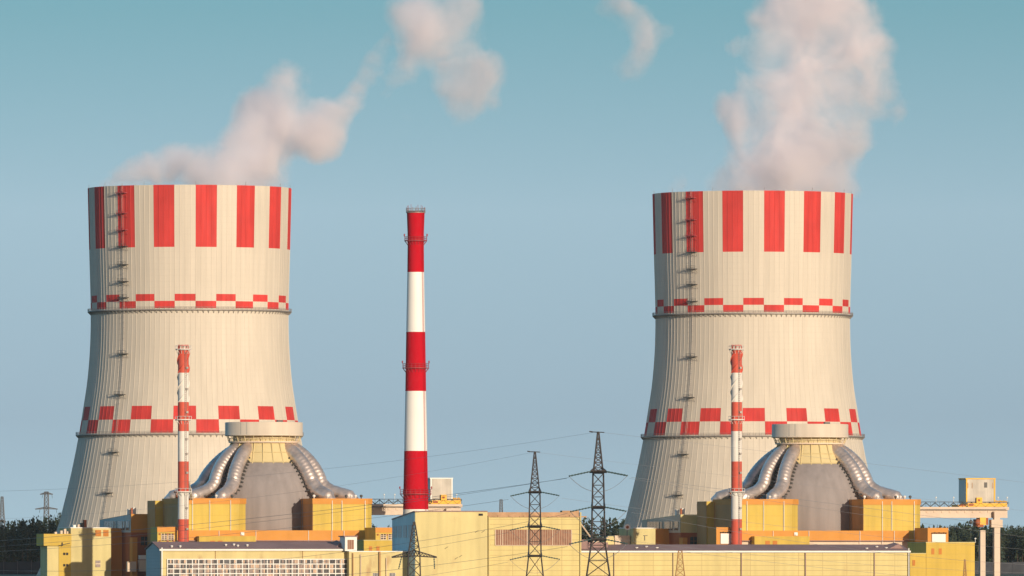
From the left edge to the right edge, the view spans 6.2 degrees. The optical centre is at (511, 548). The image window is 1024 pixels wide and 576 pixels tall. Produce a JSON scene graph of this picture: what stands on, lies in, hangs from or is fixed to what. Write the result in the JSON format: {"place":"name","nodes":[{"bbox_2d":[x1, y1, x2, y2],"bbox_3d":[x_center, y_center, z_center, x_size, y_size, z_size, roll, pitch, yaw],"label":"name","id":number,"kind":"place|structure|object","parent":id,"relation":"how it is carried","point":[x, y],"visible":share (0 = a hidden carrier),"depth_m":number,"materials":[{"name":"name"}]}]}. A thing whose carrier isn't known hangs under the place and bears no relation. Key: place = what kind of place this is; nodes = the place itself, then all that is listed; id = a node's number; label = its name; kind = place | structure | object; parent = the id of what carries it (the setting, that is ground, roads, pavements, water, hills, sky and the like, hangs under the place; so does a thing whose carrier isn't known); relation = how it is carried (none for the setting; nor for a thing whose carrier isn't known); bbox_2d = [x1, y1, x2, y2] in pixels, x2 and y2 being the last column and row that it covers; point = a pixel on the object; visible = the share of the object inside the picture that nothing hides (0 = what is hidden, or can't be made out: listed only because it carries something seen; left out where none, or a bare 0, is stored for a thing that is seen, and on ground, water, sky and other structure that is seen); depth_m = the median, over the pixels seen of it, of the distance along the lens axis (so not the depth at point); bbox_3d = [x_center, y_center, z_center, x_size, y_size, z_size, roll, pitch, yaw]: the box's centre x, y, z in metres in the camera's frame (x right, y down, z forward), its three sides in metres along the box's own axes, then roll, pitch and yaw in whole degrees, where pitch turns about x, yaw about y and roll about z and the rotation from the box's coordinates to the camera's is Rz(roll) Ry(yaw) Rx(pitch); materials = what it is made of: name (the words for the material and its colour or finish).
{"place":"outdoors","nodes":[
{"label":"outdoors","id":0,"kind":"place"},
{"bbox_2d":[36,507,146,575],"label":"service building","id":1,"kind":"structure","parent":0,"point":[116,557],"depth_m":3772.32,"materials":[{"name":"yellow paint"}]},
{"bbox_2d":[36,185,303,575],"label":"cooling tower","id":2,"kind":"structure","parent":0,"point":[202,271],"depth_m":4151.71,"materials":[{"name":"concrete"}]},
{"bbox_2d":[144,540,346,575],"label":"workshop hall","id":3,"kind":"structure","parent":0,"point":[169,557],"depth_m":3455.42,"materials":[{"name":"paint"}]},
{"bbox_2d":[167,559,346,575],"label":"ribbon window","id":4,"kind":"structure","parent":3,"relation":"in","point":[336,567],"depth_m":3454.46,"materials":[{"name":"white glass"}]},
{"bbox_2d":[0,499,507,551],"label":"power cable","id":5,"kind":"object","parent":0,"point":[256,531],"visible":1,"depth_m":2440.47,"materials":[{"name":"metal"}]},
{"bbox_2d":[147,420,391,545],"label":"reactor building","id":6,"kind":"structure","parent":0,"point":[254,450],"depth_m":3749.92,"materials":[{"name":"concrete"}]},
{"bbox_2d":[0,514,563,570],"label":"power cable","id":7,"kind":"object","parent":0,"point":[305,556],"visible":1,"depth_m":2101.84,"materials":[{"name":"metal"}]},
{"bbox_2d":[0,478,566,540],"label":"power cable","id":8,"kind":"object","parent":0,"point":[286,514],"visible":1,"depth_m":2110.11,"materials":[{"name":"metal"}]},
{"bbox_2d":[159,533,503,575],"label":"power cable","id":9,"kind":"object","parent":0,"point":[332,560],"visible":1,"depth_m":2411.88,"materials":[{"name":"metal"}]},
{"bbox_2d":[391,511,487,575],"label":"tall hall","id":10,"kind":"structure","parent":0,"point":[432,525],"depth_m":3460.62,"materials":[{"name":"paint"}]},
{"bbox_2d":[336,547,562,575],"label":"power cable","id":11,"kind":"object","parent":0,"point":[447,563],"visible":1,"depth_m":2044.10,"materials":[{"name":"metal"}]},
{"bbox_2d":[0,574,1023,575],"bbox_3d":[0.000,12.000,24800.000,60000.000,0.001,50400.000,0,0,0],"label":"ground","id":12,"kind":"structure","parent":0,"point":[36,574],"depth_m":4380.68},
{"bbox_2d":[0,496,5,527],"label":"transmission pylon","id":13,"kind":"object","parent":12,"relation":"on","point":[2,505],"visible":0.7,"depth_m":6398.87,"materials":[{"name":"grey metal"}]},
{"bbox_2d":[0,560,39,573],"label":"perimeter fence","id":14,"kind":"object","parent":12,"relation":"on","point":[17,567],"visible":0.62,"depth_m":4420.00,"materials":[{"name":"concrete"}]},
{"bbox_2d":[35,491,57,530],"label":"transmission pylon","id":15,"kind":"object","parent":12,"relation":"on","point":[45,506],"visible":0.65,"depth_m":5998.70,"materials":[{"name":"grey metal"}]},
{"bbox_2d":[175,345,192,541],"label":"vent stack","id":16,"kind":"object","parent":12,"relation":"on","point":[184,490],"visible":0.94,"depth_m":3695.09,"materials":[{"name":"red paint"}]},
{"bbox_2d":[357,540,391,550],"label":"switch house","id":17,"kind":"structure","parent":12,"relation":"on","point":[365,545],"depth_m":3586.56,"materials":[{"name":"yellow paint"}]},
{"bbox_2d":[347,551,407,575],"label":"link building","id":18,"kind":"structure","parent":12,"relation":"on","point":[381,563],"depth_m":3462.37,"materials":[{"name":"yellow paint"}]},
{"bbox_2d":[338,536,357,550],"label":"stair penthouse","id":19,"kind":"object","parent":18,"relation":"on","point":[348,543],"visible":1,"depth_m":3461.38,"materials":[{"name":"white paint"}]},
{"bbox_2d":[348,540,353,548],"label":"door","id":20,"kind":"structure","parent":19,"relation":"in","point":[350,542],"depth_m":3461.21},
{"bbox_2d":[391,522,436,575],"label":"transmission pylon","id":21,"kind":"object","parent":12,"relation":"on","point":[416,551],"visible":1,"depth_m":1949.32,"materials":[{"name":"metal"}]},
{"bbox_2d":[399,205,431,514],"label":"chimney","id":22,"kind":"object","parent":12,"relation":"on","point":[415,487],"visible":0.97,"depth_m":3781.25,"materials":[{"name":"red paint"}]},
{"bbox_2d":[372,494,461,514],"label":"gantry trestle","id":23,"kind":"object","parent":12,"relation":"on","point":[389,509],"visible":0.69,"depth_m":3822.31,"materials":[{"name":"beige paint"}]},
{"bbox_2d":[428,478,460,503],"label":"gantry crane","id":24,"kind":"object","parent":23,"relation":"on","point":[441,487],"visible":0.88,"depth_m":3826.68,"materials":[{"name":"white paint"}]},
{"bbox_2d":[499,499,502,511],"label":"transmission pylon","id":25,"kind":"object","parent":12,"relation":"on","point":[501,504],"visible":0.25,"depth_m":6598.98,"materials":[{"name":"grey metal"}]},
{"bbox_2d":[0,513,1023,561],"bbox_3d":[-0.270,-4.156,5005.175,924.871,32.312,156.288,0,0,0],"label":"forest","id":26,"kind":"object","parent":12,"relation":"on","point":[22,532],"visible":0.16,"depth_m":4953.46,"materials":[{"name":"green plant"}]},
{"bbox_2d":[510,451,559,575],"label":"transmission pylon","id":27,"kind":"object","parent":12,"relation":"on","point":[538,492],"visible":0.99,"depth_m":2348.46,"materials":[{"name":"metal"}]},
{"bbox_2d":[9,453,526,518],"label":"power cable","id":28,"kind":"object","parent":27,"relation":"attached to","point":[276,494],"visible":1,"depth_m":2442.91,"materials":[{"name":"metal"}]},
{"bbox_2d":[538,452,1021,510],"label":"power cable","id":29,"kind":"object","parent":27,"relation":"attached to","point":[784,482],"visible":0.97,"depth_m":2444.89,"materials":[{"name":"metal"}]},
{"bbox_2d":[569,431,627,575],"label":"transmission pylon","id":30,"kind":"object","parent":12,"relation":"on","point":[602,471],"visible":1,"depth_m":1998.57,"materials":[{"name":"metal"}]},
{"bbox_2d":[11,478,563,545],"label":"power cable","id":31,"kind":"object","parent":30,"relation":"attached to","point":[279,519],"visible":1,"depth_m":2117.46,"materials":[{"name":"metal"}]},
{"bbox_2d":[19,433,587,490],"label":"power cable","id":32,"kind":"object","parent":30,"relation":"attached to","point":[309,470],"visible":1,"depth_m":2110.10,"materials":[{"name":"metal"}]},
{"bbox_2d":[611,433,1016,481],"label":"power cable","id":33,"kind":"object","parent":30,"relation":"attached to","point":[816,457],"visible":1,"depth_m":2106.89,"materials":[{"name":"metal"}]},
{"bbox_2d":[632,512,1009,563],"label":"power cable","id":34,"kind":"object","parent":30,"relation":"hanging from","point":[817,544],"visible":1,"depth_m":2098.71,"materials":[{"name":"metal"}]},
{"bbox_2d":[632,477,1017,527],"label":"power cable","id":35,"kind":"object","parent":30,"relation":"hanging from","point":[822,502],"visible":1,"depth_m":2097.87,"materials":[{"name":"metal"}]},
{"bbox_2d":[629,478,1022,536],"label":"power cable","id":36,"kind":"object","parent":30,"relation":"hanging from","point":[826,509],"visible":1,"depth_m":2110.00,"materials":[{"name":"metal"}]},
{"bbox_2d":[601,508,696,543],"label":"service building","id":37,"kind":"structure","parent":12,"relation":"on","point":[660,530],"depth_m":3833.35,"materials":[{"name":"beige paint"}]},
{"bbox_2d":[675,551,684,575],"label":"transmission pylon","id":38,"kind":"object","parent":12,"relation":"on","point":[677,569],"visible":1,"depth_m":2499.13,"materials":[{"name":"metal"}]},
{"bbox_2d":[564,498,1014,548],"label":"power cable","id":39,"kind":"object","parent":38,"relation":"attached to","point":[784,526],"visible":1,"depth_m":2433.64,"materials":[{"name":"metal"}]},
{"bbox_2d":[728,345,744,543],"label":"vent stack","id":40,"kind":"object","parent":12,"relation":"on","point":[736,419],"visible":0.97,"depth_m":3753.79,"materials":[{"name":"red paint"}]},
{"bbox_2d":[907,538,975,575],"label":"switch house","id":41,"kind":"structure","parent":12,"relation":"on","point":[958,553],"depth_m":3645.15,"materials":[{"name":"yellow paint"}]},
{"bbox_2d":[920,497,1008,575],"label":"gantry trestle","id":42,"kind":"object","parent":12,"relation":"on","point":[996,514],"visible":0.98,"depth_m":3845.42,"materials":[{"name":"beige paint"}]},
{"bbox_2d":[951,478,1006,526],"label":"gantry crane","id":43,"kind":"object","parent":42,"relation":"on","point":[976,491],"visible":0.97,"depth_m":3845.84,"materials":[{"name":"yellow paint"}]},
{"bbox_2d":[963,559,966,575],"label":"transmission pylon","id":44,"kind":"object","parent":12,"relation":"on","point":[964,567],"visible":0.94,"depth_m":2599.71,"materials":[{"name":"metal"}]},
{"bbox_2d":[566,532,1011,572],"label":"power cable","id":45,"kind":"object","parent":44,"relation":"hanging from","point":[794,558],"visible":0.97,"depth_m":2441.35,"materials":[{"name":"metal"}]},
{"bbox_2d":[975,561,1023,573],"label":"perimeter fence","id":46,"kind":"object","parent":12,"relation":"on","point":[1014,567],"visible":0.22,"depth_m":4440.00,"materials":[{"name":"concrete"}]},
{"bbox_2d":[0,0,1023,541],"label":"sky","id":47,"kind":"structure","parent":0,"point":[535,140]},
{"bbox_2d":[487,511,586,575],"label":"louvred hall","id":48,"kind":"structure","parent":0,"point":[511,544],"depth_m":3471.13,"materials":[{"name":"beige paint"}]},
{"bbox_2d":[623,189,867,527],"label":"cooling tower","id":49,"kind":"structure","parent":0,"point":[763,278],"depth_m":4220.14,"materials":[{"name":"concrete"}]},
{"bbox_2d":[581,524,910,575],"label":"turbine hall","id":50,"kind":"structure","parent":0,"point":[636,560],"depth_m":3504.83,"materials":[{"name":"metal"}]},
{"bbox_2d":[631,544,903,575],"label":"power cable","id":51,"kind":"object","parent":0,"point":[772,562],"visible":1,"depth_m":2071.72,"materials":[{"name":"metal"}]},
{"bbox_2d":[697,422,947,548],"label":"reactor building","id":52,"kind":"structure","parent":0,"point":[821,442],"depth_m":3808.92,"materials":[{"name":"concrete"}]}
]}

